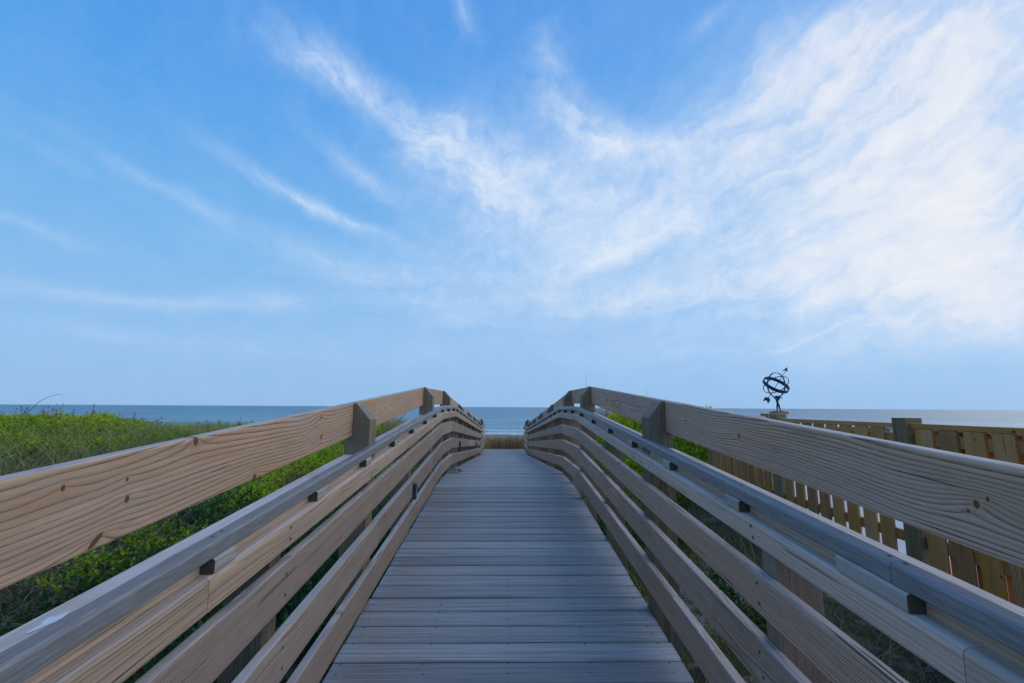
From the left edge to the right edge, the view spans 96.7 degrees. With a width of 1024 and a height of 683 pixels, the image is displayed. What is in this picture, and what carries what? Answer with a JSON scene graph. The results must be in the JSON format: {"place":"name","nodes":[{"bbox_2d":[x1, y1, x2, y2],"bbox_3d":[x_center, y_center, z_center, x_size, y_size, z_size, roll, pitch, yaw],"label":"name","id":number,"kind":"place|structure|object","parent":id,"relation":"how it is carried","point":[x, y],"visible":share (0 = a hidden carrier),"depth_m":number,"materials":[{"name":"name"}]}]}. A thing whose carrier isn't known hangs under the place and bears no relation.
{"place":"outdoors","nodes":[
{"label":"outdoors","id":0,"kind":"place"},
{"bbox_2d":[0,426,374,671],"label":"bare twigs","id":1,"kind":"object","parent":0,"point":[3,599],"visible":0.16,"depth_m":3.84,"materials":[{"name":"plant"}]},
{"bbox_2d":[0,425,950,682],"bbox_3d":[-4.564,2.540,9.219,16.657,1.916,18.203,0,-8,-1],"label":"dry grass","id":2,"kind":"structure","parent":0,"point":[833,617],"depth_m":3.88,"materials":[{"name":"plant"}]},
{"bbox_2d":[0,414,1021,682],"bbox_3d":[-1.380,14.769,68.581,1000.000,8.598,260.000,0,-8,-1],"label":"ground","id":3,"kind":"structure","parent":0,"point":[692,665],"depth_m":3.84,"materials":[{"name":"green plant"}]},
{"bbox_2d":[0,410,195,460],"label":"dune bush","id":4,"kind":"object","parent":3,"relation":"on","point":[4,419],"visible":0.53,"depth_m":6.91,"materials":[{"name":"green plant"}]},
{"bbox_2d":[77,409,154,427],"bbox_3d":[-8.353,1.792,9.556,1.708,0.747,1.456,0,-8,-1],"label":"dune bush","id":5,"kind":"object","parent":3,"relation":"on","point":[105,415],"visible":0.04,"depth_m":9.46,"materials":[{"name":"green plant"}]},
{"bbox_2d":[14,403,291,487],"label":"seed spikes","id":6,"kind":"object","parent":3,"relation":"on","point":[26,409],"visible":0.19,"depth_m":8.01,"materials":[{"name":"plant"}]},
{"bbox_2d":[164,424,198,433],"bbox_3d":[-9.666,2.339,12.250,2.536,0.583,1.858,0,-8,-1],"label":"dune bush","id":7,"kind":"object","parent":3,"relation":"on","point":[180,427],"visible":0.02,"depth_m":12.27,"materials":[{"name":"green plant"}]},
{"bbox_2d":[23,424,383,598],"bbox_3d":[-4.579,2.604,10.795,2.066,1.340,16.197,1,-8,-8],"label":"leafy ground cover","id":8,"kind":"object","parent":3,"relation":"on","point":[313,459],"visible":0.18,"depth_m":4.66,"materials":[{"name":"green plant"}]},
{"bbox_2d":[210,423,248,431],"bbox_3d":[-8.903,3.117,16.043,4.608,0.622,3.088,0,-8,-1],"label":"dune bush","id":9,"kind":"object","parent":3,"relation":"on","point":[230,427],"visible":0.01,"depth_m":15.71,"materials":[{"name":"green plant"}]},
{"bbox_2d":[0,477,766,682],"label":"shaded undergrowth","id":10,"kind":"object","parent":3,"relation":"on","point":[310,584],"visible":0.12,"depth_m":3.87,"materials":[{"name":"green plant"}]},
{"bbox_2d":[374,462,392,494],"bbox_3d":[-2.416,2.578,8.717,0.794,0.743,0.695,0,-8,-1],"label":"sprig","id":11,"kind":"object","parent":3,"relation":"on","point":[379,473],"visible":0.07,"depth_m":8.68,"materials":[{"name":"green plant"}]},
{"bbox_2d":[285,406,711,449],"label":"sea oats","id":12,"kind":"object","parent":3,"relation":"on","point":[505,443],"visible":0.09,"depth_m":19.67,"materials":[{"name":"green plant"}]},
{"bbox_2d":[322,449,693,682],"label":"boardwalk","id":13,"kind":"structure","parent":3,"relation":"on","point":[506,566],"depth_m":2.75,"materials":[{"name":"grey wood"}]},
{"bbox_2d":[0,387,484,682],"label":"timber railing","id":14,"kind":"object","parent":13,"relation":"attached to","point":[122,627],"visible":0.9,"depth_m":1.36,"materials":[{"name":"beige wood"}]},
{"bbox_2d":[413,482,417,499],"bbox_3d":[-0.821,1.269,3.863,0.027,0.135,0.057,0,-8,-1],"label":"rail light","id":15,"kind":"object","parent":14,"relation":"attached to","point":[415,486],"visible":1,"depth_m":3.84,"materials":[{"name":"metal"}]},
{"bbox_2d":[445,468,460,472],"bbox_3d":[-0.819,1.840,6.502,0.233,0.038,0.381,0,-8,-1],"label":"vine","id":16,"kind":"object","parent":13,"relation":"on","point":[458,469],"visible":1,"depth_m":6.43,"materials":[{"name":"green plant"}]},
{"bbox_2d":[524,386,1023,682],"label":"timber railing","id":17,"kind":"object","parent":13,"relation":"attached to","point":[954,629],"visible":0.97,"depth_m":1.39,"materials":[{"name":"grey wood"}]},
{"bbox_2d":[596,405,728,470],"bbox_3d":[3.476,2.664,11.996,5.055,2.189,5.413,0,-8,-1],"label":"dune bush","id":18,"kind":"object","parent":3,"relation":"on","point":[621,419],"visible":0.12,"depth_m":10.83,"materials":[{"name":"green plant"}]},
{"bbox_2d":[623,437,707,505],"bbox_3d":[3.036,2.395,8.821,2.249,1.130,2.406,0,-8,-1],"label":"dune bush","id":19,"kind":"object","parent":3,"relation":"on","point":[699,453],"visible":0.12,"depth_m":9.02,"materials":[{"name":"green plant"}]},
{"bbox_2d":[720,413,772,478],"bbox_3d":[4.317,2.601,8.411,2.297,2.500,0.147,7,-11,-38],"label":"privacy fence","id":20,"kind":"object","parent":3,"relation":"on","point":[765,415],"visible":0.02,"depth_m":9.16,"materials":[{"name":"brown wood"}]},
{"bbox_2d":[707,414,1023,607],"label":"privacy fence","id":21,"kind":"object","parent":3,"relation":"on","point":[994,574],"visible":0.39,"depth_m":3.81,"materials":[{"name":"brown wood"}]},
{"bbox_2d":[762,368,789,413],"bbox_3d":[3.467,0.645,5.973,0.322,0.608,0.300,-2,-9,18],"label":"armillary sphere","id":22,"kind":"object","parent":21,"relation":"on","point":[768,386],"visible":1,"depth_m":5.94,"materials":[{"name":"black metal"}]},
{"bbox_2d":[0,404,1023,434],"bbox_3d":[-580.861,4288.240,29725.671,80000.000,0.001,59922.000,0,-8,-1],"label":"sea","id":23,"kind":"structure","parent":0,"point":[500,420],"depth_m":348.08,"materials":[{"name":"liquid"}]},
{"bbox_2d":[0,0,1023,409],"label":"sky","id":24,"kind":"structure","parent":0,"point":[482,203],"materials":[{"name":"blue"}]},
{"bbox_2d":[794,481,1008,596],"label":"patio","id":25,"kind":"structure","parent":0,"point":[901,546],"depth_m":7.85,"materials":[{"name":"concrete"}]}
]}

